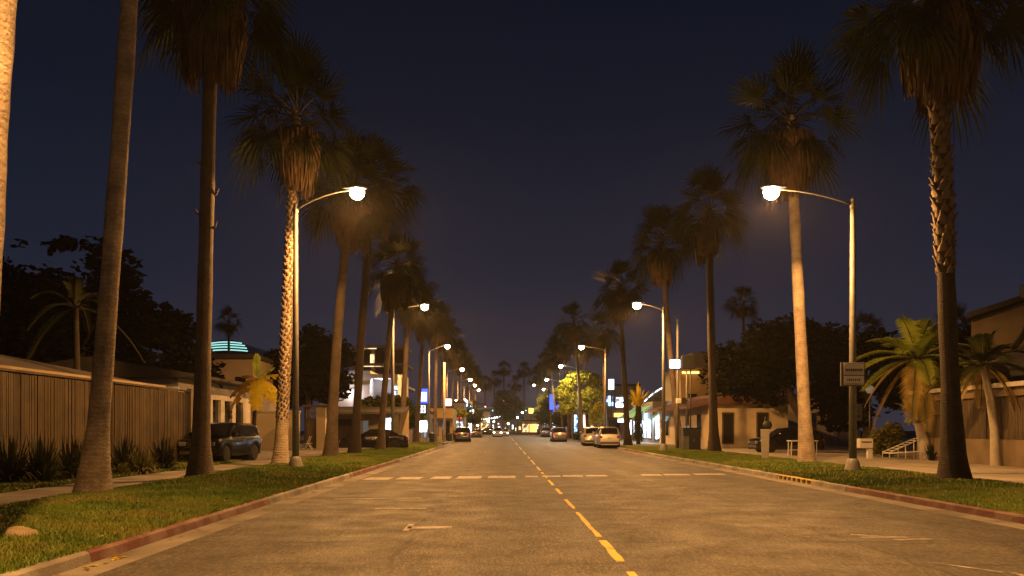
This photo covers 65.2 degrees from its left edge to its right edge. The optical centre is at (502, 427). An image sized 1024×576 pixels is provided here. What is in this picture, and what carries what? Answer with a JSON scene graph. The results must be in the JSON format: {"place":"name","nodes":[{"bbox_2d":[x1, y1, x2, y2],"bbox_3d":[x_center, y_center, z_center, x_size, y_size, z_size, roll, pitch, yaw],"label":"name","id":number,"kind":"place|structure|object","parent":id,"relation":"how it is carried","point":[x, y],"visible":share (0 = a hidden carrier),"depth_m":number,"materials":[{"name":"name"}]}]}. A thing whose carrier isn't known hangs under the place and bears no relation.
{"place":"outdoors","nodes":[
{"label":"outdoors","id":0,"kind":"place"},
{"bbox_2d":[0,459,243,492],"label":"grass","id":1,"kind":"structure","parent":0,"point":[6,486],"depth_m":21.46,"materials":[{"name":"green plant"}]},
{"bbox_2d":[0,448,366,505],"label":"pavement","id":2,"kind":"structure","parent":0,"point":[21,495],"depth_m":22.89,"materials":[{"name":"concrete"}]},
{"bbox_2d":[338,429,408,447],"bbox_3d":[-8.748,0.793,54.500,4.670,1.506,2.146,0,0,-8],"label":"parked car","id":3,"kind":"object","parent":2,"relation":"on","point":[392,439],"visible":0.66,"depth_m":53.75,"materials":[{"name":"black paint"}]},
{"bbox_2d":[361,393,414,414],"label":"broadleaf tree","id":4,"kind":"object","parent":2,"relation":"on","point":[370,401],"visible":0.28,"depth_m":64.38,"materials":[{"name":"green plant"}]},
{"bbox_2d":[0,448,431,573],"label":"lawn","id":5,"kind":"structure","parent":0,"point":[111,524],"depth_m":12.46,"materials":[{"name":"green plant"}]},
{"bbox_2d":[0,0,17,301],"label":"fan palm","id":6,"kind":"object","parent":5,"relation":"on","point":[8,9],"visible":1,"depth_m":8.99,"materials":[{"name":"brown plant"}]},
{"bbox_2d":[72,0,137,492],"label":"fan palm","id":7,"kind":"object","parent":5,"relation":"on","point":[94,473],"visible":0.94,"depth_m":17.04,"materials":[{"name":"brown plant"}]},
{"bbox_2d":[120,0,308,475],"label":"fan palm","id":8,"kind":"object","parent":5,"relation":"on","point":[208,40],"visible":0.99,"depth_m":23.61,"materials":[{"name":"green plant"}]},
{"bbox_2d":[218,25,358,463],"bbox_3d":[-8.163,-6.760,31.014,5.624,16.737,5.542,0,0,-20],"label":"fan palm","id":9,"kind":"object","parent":5,"relation":"on","point":[296,151],"visible":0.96,"depth_m":30.74,"materials":[{"name":"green plant"}]},
{"bbox_2d":[289,185,367,466],"bbox_3d":[-6.186,-3.548,28.300,2.820,10.095,0.551,0,0,0],"label":"street lamp","id":10,"kind":"object","parent":5,"relation":"on","point":[357,192],"visible":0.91,"depth_m":28.22,"materials":[{"name":"metal"}]},
{"bbox_2d":[298,123,407,455],"bbox_3d":[-7.318,-6.624,38.981,5.277,16.471,5.338,0,0,-41],"label":"fan palm","id":11,"kind":"object","parent":5,"relation":"on","point":[352,225],"visible":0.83,"depth_m":38.75,"materials":[{"name":"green plant"}]},
{"bbox_2d":[326,131,430,452],"bbox_3d":[-6.670,-7.281,42.850,5.988,17.788,5.301,0,0,0],"label":"fan palm","id":12,"kind":"object","parent":5,"relation":"on","point":[355,441],"visible":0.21,"depth_m":42.80,"materials":[{"name":"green plant"}]},
{"bbox_2d":[355,227,431,449],"bbox_3d":[-6.781,-5.575,50.105,5.110,14.383,5.474,0,0,0],"label":"fan palm","id":13,"kind":"object","parent":5,"relation":"on","point":[397,288],"visible":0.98,"depth_m":49.64,"materials":[{"name":"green plant"}]},
{"bbox_2d":[362,441,448,453],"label":"grass","id":14,"kind":"structure","parent":5,"relation":"on","point":[415,447],"depth_m":53.77,"materials":[{"name":"green plant"}]},
{"bbox_2d":[378,257,441,406],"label":"fan palm","id":15,"kind":"object","parent":5,"relation":"on","point":[409,316],"visible":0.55,"depth_m":63.80,"materials":[{"name":"green plant"}]},
{"bbox_2d":[391,303,429,431],"bbox_3d":[-6.400,-3.553,55.000,2.830,10.105,0.551,0,0,0],"label":"street lamp","id":16,"kind":"object","parent":5,"relation":"on","point":[392,382],"visible":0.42,"depth_m":54.91,"materials":[{"name":"metal"}]},
{"bbox_2d":[401,286,451,441],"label":"fan palm","id":17,"kind":"object","parent":5,"relation":"on","point":[427,330],"visible":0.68,"depth_m":75.78,"materials":[{"name":"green plant"}]},
{"bbox_2d":[250,411,300,448],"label":"garden wall","id":18,"kind":"structure","parent":0,"point":[266,423],"depth_m":57.00,"materials":[{"name":"beige paint"}]},
{"bbox_2d":[228,444,343,463],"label":"paved yard","id":19,"kind":"structure","parent":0,"point":[265,453],"depth_m":49.47,"materials":[{"name":"concrete"}]},
{"bbox_2d":[0,235,178,368],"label":"broadleaf tree","id":20,"kind":"object","parent":19,"relation":"on","point":[19,308],"visible":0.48,"depth_m":41.35,"materials":[{"name":"green plant"}]},
{"bbox_2d":[47,356,249,423],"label":"white office","id":21,"kind":"structure","parent":19,"relation":"on","point":[221,402],"depth_m":39.76,"materials":[{"name":"paint"}]},
{"bbox_2d":[116,296,226,387],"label":"broadleaf tree","id":22,"kind":"object","parent":19,"relation":"on","point":[176,323],"visible":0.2,"depth_m":44.09,"materials":[{"name":"green plant"}]},
{"bbox_2d":[154,354,276,410],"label":"cream block","id":23,"kind":"structure","parent":19,"relation":"on","point":[237,367],"depth_m":62.00,"materials":[{"name":"beige paint"}]},
{"bbox_2d":[211,340,264,355],"bbox_3d":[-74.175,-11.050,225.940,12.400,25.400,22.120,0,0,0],"label":"arched hall","id":24,"kind":"structure","parent":23,"relation":"on","point":[221,347],"depth_m":215.00,"materials":[{"name":"teal glass"}]},
{"bbox_2d":[178,422,261,461],"bbox_3d":[-12.744,0.646,36.400,2.224,1.812,4.820,0,0,7],"label":"parked car","id":25,"kind":"object","parent":19,"relation":"on","point":[236,441],"visible":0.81,"depth_m":35.68,"materials":[{"name":"black paint"}]},
{"bbox_2d":[229,353,277,425],"bbox_3d":[-13.339,-1.321,43.731,3.045,5.666,2.274,0,0,24],"label":"banana plant","id":26,"kind":"object","parent":19,"relation":"on","point":[257,387],"visible":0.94,"depth_m":43.44,"materials":[{"name":"yellow plant"}]},
{"bbox_2d":[267,323,355,417],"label":"broadleaf tree","id":27,"kind":"object","parent":19,"relation":"on","point":[315,350],"visible":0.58,"depth_m":67.15,"materials":[{"name":"green plant"}]},
{"bbox_2d":[302,405,338,449],"bbox_3d":[-12.788,-0.050,56.250,2.400,3.140,0.700,0,0,0],"label":"kiosk","id":28,"kind":"object","parent":19,"relation":"on","point":[315,428],"visible":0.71,"depth_m":56.00,"materials":[{"name":"brown metal"}]},
{"bbox_2d":[310,407,408,446],"bbox_3d":[-10.770,-0.090,61.200,6.780,3.220,4.400,0,0,0],"label":"carport","id":29,"kind":"object","parent":19,"relation":"on","point":[369,418],"visible":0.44,"depth_m":62.96,"materials":[{"name":"beige paint"}]},
{"bbox_2d":[319,371,407,407],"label":"white block","id":30,"kind":"structure","parent":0,"point":[372,384],"depth_m":78.40,"materials":[{"name":"paint"}]},
{"bbox_2d":[300,434,448,443],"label":"pavement","id":31,"kind":"structure","parent":0,"point":[301,438],"depth_m":89.37,"materials":[{"name":"concrete"}]},
{"bbox_2d":[212,305,242,353],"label":"fan palm","id":32,"kind":"object","parent":31,"relation":"on","point":[228,328],"visible":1,"depth_m":109.70,"materials":[{"name":"green plant"}]},
{"bbox_2d":[420,389,427,440],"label":"pylon sign","id":33,"kind":"object","parent":31,"relation":"on","point":[424,410],"visible":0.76,"depth_m":82.38,"materials":[{"name":"grey paint"}]},
{"bbox_2d":[425,298,456,441],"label":"fan palm","id":34,"kind":"object","parent":31,"relation":"on","point":[437,341],"visible":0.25,"depth_m":87.99,"materials":[{"name":"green plant"}]},
{"bbox_2d":[430,406,457,440],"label":"shop","id":35,"kind":"structure","parent":31,"relation":"on","point":[451,419],"depth_m":96.00,"materials":[{"name":"paint"}]},
{"bbox_2d":[427,310,460,405],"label":"fan palm","id":36,"kind":"object","parent":31,"relation":"on","point":[443,349],"visible":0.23,"depth_m":97.04,"materials":[{"name":"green plant"}]},
{"bbox_2d":[431,322,465,389],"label":"fan palm","id":37,"kind":"object","parent":31,"relation":"on","point":[451,354],"visible":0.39,"depth_m":107.69,"materials":[{"name":"green plant"}]},
{"bbox_2d":[444,337,471,405],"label":"fan palm","id":38,"kind":"object","parent":31,"relation":"on","point":[453,364],"visible":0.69,"depth_m":120.49,"materials":[{"name":"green plant"}]},
{"bbox_2d":[352,345,414,390],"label":"unfinished building","id":39,"kind":"structure","parent":0,"point":[374,355],"depth_m":101.99,"materials":[{"name":"grey paint"}]},
{"bbox_2d":[4,431,916,492],"bbox_3d":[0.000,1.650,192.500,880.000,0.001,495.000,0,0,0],"label":"ground","id":40,"kind":"structure","parent":0,"point":[861,432],"depth_m":240.02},
{"bbox_2d":[0,551,91,575],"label":"kerb strip","id":41,"kind":"object","parent":40,"relation":"on","point":[58,565],"visible":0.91,"depth_m":9.01,"materials":[{"name":"concrete"}]},
{"bbox_2d":[81,498,269,562],"bbox_3d":[-5.077,1.583,13.475,0.166,0.174,7.438,0,0,0],"label":"kerb strip","id":42,"kind":"object","parent":40,"relation":"on","point":[106,550],"visible":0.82,"depth_m":12.00,"materials":[{"name":"red paint"}]},
{"bbox_2d":[492,389,525,428],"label":"round tree","id":43,"kind":"object","parent":40,"relation":"on","point":[507,405],"visible":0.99,"depth_m":220.18,"materials":[{"name":"green plant"}]},
{"bbox_2d":[697,312,866,450],"bbox_3d":[18.646,-2.929,53.903,10.008,9.204,9.490,0,0,43],"label":"broadleaf tree","id":44,"kind":"object","parent":40,"relation":"on","point":[766,352],"visible":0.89,"depth_m":52.29,"materials":[{"name":"green plant"}]},
{"bbox_2d":[845,486,891,498],"bbox_3d":[8.978,1.583,19.600,0.164,0.173,2.388,0,0,0],"label":"kerb strip","id":45,"kind":"object","parent":40,"relation":"on","point":[871,492],"visible":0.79,"depth_m":19.50,"materials":[{"name":"red paint"}]},
{"bbox_2d":[890,493,1023,523],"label":"kerb strip","id":46,"kind":"object","parent":40,"relation":"on","point":[991,513],"visible":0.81,"depth_m":15.53,"materials":[{"name":"red paint"}]},
{"bbox_2d":[3,0,1023,430],"label":"sky","id":47,"kind":"structure","parent":0,"point":[537,133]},
{"bbox_2d":[95,435,1023,575],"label":"road","id":48,"kind":"structure","parent":0,"point":[693,524],"depth_m":12.97,"materials":[{"name":"grey asphalt"}]},
{"bbox_2d":[54,445,453,575],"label":"gutter strip","id":49,"kind":"object","parent":48,"relation":"on","point":[135,554],"visible":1,"depth_m":12.58,"materials":[{"name":"concrete"}]},
{"bbox_2d":[363,474,725,479],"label":"crosswalk bars","id":50,"kind":"object","parent":48,"relation":"on","point":[388,478],"visible":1,"depth_m":27.09,"materials":[{"name":"white paint"}]},
{"bbox_2d":[511,438,637,575],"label":"line","id":51,"kind":"object","parent":48,"relation":"on","point":[612,552],"visible":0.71,"depth_m":11.68,"materials":[{"name":"yellow paint"}]},
{"bbox_2d":[592,427,619,447],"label":"parked car","id":52,"kind":"object","parent":48,"relation":"on","point":[606,437],"visible":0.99,"depth_m":65.25,"materials":[{"name":"beige metal"}]},
{"bbox_2d":[613,449,1023,529],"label":"gutter strip","id":53,"kind":"object","parent":48,"relation":"on","point":[978,518],"visible":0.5,"depth_m":18.38,"materials":[{"name":"concrete"}]},
{"bbox_2d":[572,437,916,442],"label":"pavement","id":54,"kind":"structure","parent":0,"point":[903,439],"depth_m":96.52,"materials":[{"name":"concrete"}]},
{"bbox_2d":[533,396,553,425],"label":"street tree","id":55,"kind":"object","parent":54,"relation":"on","point":[542,416],"visible":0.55,"depth_m":159.32,"materials":[{"name":"green plant"}]},
{"bbox_2d":[537,340,570,426],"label":"fan palm","id":56,"kind":"object","parent":54,"relation":"on","point":[554,363],"visible":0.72,"depth_m":123.92,"materials":[{"name":"green plant"}]},
{"bbox_2d":[544,323,573,438],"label":"fan palm","id":57,"kind":"object","parent":54,"relation":"on","point":[562,354],"visible":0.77,"depth_m":112.58,"materials":[{"name":"green plant"}]},
{"bbox_2d":[552,300,592,440],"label":"fan palm","id":58,"kind":"object","parent":54,"relation":"on","point":[571,334],"visible":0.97,"depth_m":95.92,"materials":[{"name":"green plant"}]},
{"bbox_2d":[553,369,602,430],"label":"street tree","id":59,"kind":"object","parent":54,"relation":"on","point":[567,397],"visible":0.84,"depth_m":101.30,"materials":[{"name":"yellow plant"}]},
{"bbox_2d":[562,319,599,426],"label":"fan palm","id":60,"kind":"object","parent":54,"relation":"on","point":[583,357],"visible":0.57,"depth_m":103.38,"materials":[{"name":"green plant"}]},
{"bbox_2d":[574,309,619,426],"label":"fan palm","id":61,"kind":"object","parent":54,"relation":"on","point":[603,340],"visible":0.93,"depth_m":88.04,"materials":[{"name":"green plant"}]},
{"bbox_2d":[588,401,608,426],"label":"street tree","id":62,"kind":"object","parent":54,"relation":"on","point":[596,415],"visible":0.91,"depth_m":89.61,"materials":[{"name":"green plant"}]},
{"bbox_2d":[595,384,640,438],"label":"shop","id":63,"kind":"structure","parent":54,"relation":"on","point":[617,402],"depth_m":112.00,"materials":[{"name":"grey paint"}]},
{"bbox_2d":[617,401,671,442],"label":"teal awning shop","id":64,"kind":"structure","parent":54,"relation":"on","point":[650,421],"depth_m":81.67,"materials":[{"name":"grey paint"}]},
{"bbox_2d":[665,352,721,400],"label":"ochre block","id":65,"kind":"structure","parent":54,"relation":"on","point":[698,388],"depth_m":86.00,"materials":[{"name":"paint"}]},
{"bbox_2d":[722,284,760,373],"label":"fan palm","id":66,"kind":"object","parent":54,"relation":"on","point":[742,311],"visible":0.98,"depth_m":89.84,"materials":[{"name":"green plant"}]},
{"bbox_2d":[620,443,916,446],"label":"paved yard","id":67,"kind":"structure","parent":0,"point":[825,445],"depth_m":68.94,"materials":[{"name":"concrete"}]},
{"bbox_2d":[590,258,650,444],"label":"fan palm","id":68,"kind":"object","parent":67,"relation":"on","point":[618,303],"visible":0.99,"depth_m":69.64,"materials":[{"name":"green plant"}]},
{"bbox_2d":[629,381,648,443],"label":"palm tree","id":69,"kind":"object","parent":67,"relation":"on","point":[638,433],"visible":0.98,"depth_m":73.73,"materials":[{"name":"green plant"}]},
{"bbox_2d":[645,395,788,447],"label":"red eave shop","id":70,"kind":"structure","parent":67,"relation":"on","point":[740,425],"depth_m":60.50,"materials":[{"name":"beige paint"}]},
{"bbox_2d":[722,412,733,443],"bbox_3d":[17.050,0.010,60.461,0.900,2.400,0.073,0,0,0],"label":"door","id":71,"kind":"structure","parent":70,"relation":"in","point":[727,417],"depth_m":60.43,"materials":[{"name":"brown wood"}]},
{"bbox_2d":[687,394,859,443],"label":"cream building","id":72,"kind":"structure","parent":67,"relation":"on","point":[834,437],"depth_m":74.00,"materials":[{"name":"paint"}]},
{"bbox_2d":[621,446,1023,513],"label":"lawn","id":73,"kind":"structure","parent":0,"point":[908,488],"depth_m":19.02,"materials":[{"name":"green plant"}]},
{"bbox_2d":[631,301,667,450],"bbox_3d":[9.309,-3.267,50.600,2.334,9.533,0.551,0,0,0],"label":"street lamp","id":74,"kind":"object","parent":73,"relation":"on","point":[637,305],"visible":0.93,"depth_m":50.51,"materials":[{"name":"metal"}]},
{"bbox_2d":[626,202,699,446],"bbox_3d":[11.465,-7.340,57.178,5.340,17.957,5.902,0,0,0],"label":"fan palm","id":75,"kind":"object","parent":73,"relation":"on","point":[660,266],"visible":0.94,"depth_m":56.80,"materials":[{"name":"green plant"}]},
{"bbox_2d":[669,319,679,447],"bbox_3d":[11.606,-2.926,53.938,0.760,8.832,0.315,0,0,0],"label":"lit blue sign","id":76,"kind":"object","parent":73,"relation":"on","point":[674,363],"visible":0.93,"depth_m":53.92,"materials":[{"name":"metal"}]},
{"bbox_2d":[681,355,694,427],"bbox_3d":[11.995,-1.606,51.600,0.870,6.192,0.200,0,0,0],"label":"panel sign","id":77,"kind":"object","parent":73,"relation":"on","point":[687,361],"visible":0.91,"depth_m":51.50,"materials":[{"name":"metal"}]},
{"bbox_2d":[680,428,701,449],"bbox_3d":[12.011,0.720,51.000,1.200,1.500,0.800,0,0,0],"label":"utility cabinet","id":78,"kind":"object","parent":73,"relation":"on","point":[691,438],"visible":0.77,"depth_m":50.65,"materials":[{"name":"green metal"}]},
{"bbox_2d":[661,160,752,450],"bbox_3d":[12.318,-7.250,47.975,5.232,17.705,5.172,0,0,32],"label":"fan palm","id":79,"kind":"object","parent":73,"relation":"on","point":[707,230],"visible":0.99,"depth_m":47.76,"materials":[{"name":"green plant"}]},
{"bbox_2d":[760,416,771,458],"bbox_3d":[12.076,0.470,36.600,0.525,2.000,0.080,0,0,0],"label":"marker post","id":80,"kind":"object","parent":73,"relation":"on","point":[767,427],"visible":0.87,"depth_m":36.56,"materials":[{"name":"beige concrete"}]},
{"bbox_2d":[715,36,866,461],"bbox_3d":[11.613,-7.086,33.060,5.733,17.394,5.832,0,0,0],"label":"fan palm","id":81,"kind":"object","parent":73,"relation":"on","point":[792,155],"visible":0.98,"depth_m":32.70,"materials":[{"name":"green plant"}]},
{"bbox_2d":[760,183,860,470],"bbox_3d":[10.141,-3.264,26.300,3.317,9.527,0.551,0,0,0],"label":"street lamp","id":82,"kind":"object","parent":73,"relation":"on","point":[771,191],"visible":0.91,"depth_m":26.22,"materials":[{"name":"metal"}]},
{"bbox_2d":[840,362,864,385],"bbox_3d":[11.441,-1.756,26.126,0.789,0.776,0.068,0,0,0],"label":"plate sign","id":83,"kind":"object","parent":82,"relation":"attached to","point":[852,373],"visible":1,"depth_m":26.10,"materials":[{"name":"metal"}]},
{"bbox_2d":[816,0,1023,479],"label":"fan palm","id":84,"kind":"object","parent":73,"relation":"on","point":[938,44],"visible":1,"depth_m":21.77,"materials":[{"name":"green plant"}]},
{"bbox_2d":[701,447,1023,482],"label":"pavement","id":85,"kind":"structure","parent":0,"point":[1006,473],"depth_m":32.90,"materials":[{"name":"grey concrete"}]},
{"bbox_2d":[748,427,823,452],"bbox_3d":[17.523,0.740,49.500,4.270,1.602,2.107,0,0,-3],"label":"parked car","id":86,"kind":"object","parent":85,"relation":"on","point":[779,438],"visible":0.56,"depth_m":48.71,"materials":[{"name":"black paint"}]},
{"bbox_2d":[866,420,905,457],"bbox_3d":[19.661,0.567,40.989,1.931,1.908,1.403,0,0,0],"label":"shrub","id":87,"kind":"object","parent":85,"relation":"on","point":[887,435],"visible":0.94,"depth_m":40.73,"materials":[{"name":"green plant"}]},
{"bbox_2d":[815,448,1023,467],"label":"paved yard","id":88,"kind":"structure","parent":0,"point":[860,451],"depth_m":49.31,"materials":[{"name":"concrete"}]},
{"bbox_2d":[809,325,905,433],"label":"broadleaf tree","id":89,"kind":"object","parent":88,"relation":"on","point":[832,404],"visible":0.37,"depth_m":57.68,"materials":[{"name":"green plant"}]},
{"bbox_2d":[846,310,887,448],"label":"fan palm","id":90,"kind":"object","parent":88,"relation":"on","point":[862,319],"visible":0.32,"depth_m":57.84,"materials":[{"name":"green plant"}]},
{"bbox_2d":[894,393,938,459],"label":"feather palm","id":91,"kind":"object","parent":88,"relation":"on","point":[922,438],"visible":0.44,"depth_m":37.33,"materials":[{"name":"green plant"}]},
{"bbox_2d":[856,313,993,432],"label":"feather palm","id":92,"kind":"object","parent":88,"relation":"on","point":[920,336],"visible":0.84,"depth_m":37.48,"materials":[{"name":"green plant"}]},
{"bbox_2d":[883,324,966,405],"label":"broadleaf tree","id":93,"kind":"object","parent":88,"relation":"on","point":[896,390],"visible":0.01,"depth_m":53.46,"materials":[{"name":"green plant"}]},
{"bbox_2d":[931,326,970,438],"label":"broadleaf tree","id":94,"kind":"object","parent":88,"relation":"on","point":[963,334],"visible":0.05,"depth_m":48.92,"materials":[{"name":"green plant"}]},
{"bbox_2d":[908,381,1023,466],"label":"wall","id":95,"kind":"structure","parent":88,"relation":"on","point":[977,429],"depth_m":32.98,"materials":[{"name":"beige paint"}]},
{"bbox_2d":[924,330,1023,465],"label":"feather palm","id":96,"kind":"object","parent":88,"relation":"on","point":[982,353],"visible":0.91,"depth_m":31.85,"materials":[{"name":"green plant"}]},
{"bbox_2d":[967,285,1023,384],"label":"house","id":97,"kind":"structure","parent":0,"point":[1004,319],"depth_m":37.50,"materials":[{"name":"beige paint"}]},
{"bbox_2d":[977,345,1023,439],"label":"tan house","id":98,"kind":"structure","parent":0,"point":[1017,358],"depth_m":35.12,"materials":[{"name":"paint"}]},
{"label":"paved yard","id":99,"kind":"structure","parent":0,"visible":0},
{"bbox_2d":[0,354,165,386],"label":"shed","id":100,"kind":"structure","parent":99,"relation":"on","point":[9,362],"depth_m":27.42,"materials":[{"name":"brown wood"}]},
{"bbox_2d":[26,276,144,369],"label":"feather palm","id":101,"kind":"object","parent":99,"relation":"on","point":[74,286],"visible":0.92,"depth_m":30.92,"materials":[{"name":"green plant"}]},
{"bbox_2d":[0,368,192,477],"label":"board fence","id":102,"kind":"object","parent":99,"relation":"on","point":[49,407],"visible":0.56,"depth_m":26.23,"materials":[{"name":"brown wood"}]},
{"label":"lawn","id":103,"kind":"structure","parent":0,"visible":0},
{"bbox_2d":[0,433,46,482],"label":"spiky plant","id":104,"kind":"object","parent":103,"relation":"on","point":[7,472],"visible":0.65,"depth_m":21.38,"materials":[{"name":"green plant"}]},
{"bbox_2d":[7,431,75,483],"bbox_3d":[-12.733,0.912,21.722,2.178,1.706,2.224,0,0,16],"label":"spiky plant","id":105,"kind":"object","parent":103,"relation":"on","point":[41,460],"visible":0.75,"depth_m":21.61,"materials":[{"name":"green plant"}]},
{"bbox_2d":[52,435,83,479],"bbox_3d":[-12.553,0.924,23.266,2.270,1.590,2.288,0,0,31],"label":"spiky plant","id":106,"kind":"object","parent":103,"relation":"on","point":[73,461],"visible":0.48,"depth_m":22.95,"materials":[{"name":"green plant"}]},
{"bbox_2d":[110,433,153,469],"bbox_3d":[-12.586,0.951,26.734,2.437,1.700,2.507,0,0,-43],"label":"spiky plant","id":107,"kind":"object","parent":103,"relation":"on","point":[121,456],"visible":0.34,"depth_m":26.43,"materials":[{"name":"green plant"}]},
{"bbox_2d":[125,446,164,476],"bbox_3d":[-11.811,1.142,26.165,1.693,1.149,1.539,0,0,9],"label":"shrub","id":108,"kind":"object","parent":103,"relation":"on","point":[140,463],"visible":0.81,"depth_m":25.95,"materials":[{"name":"green plant"}]},
{"bbox_2d":[141,432,187,473],"bbox_3d":[-12.013,0.940,28.669,2.074,1.624,2.118,0,0,-28],"label":"spiky plant","id":109,"kind":"object","parent":103,"relation":"on","point":[166,459],"visible":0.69,"depth_m":28.29,"materials":[{"name":"green plant"}]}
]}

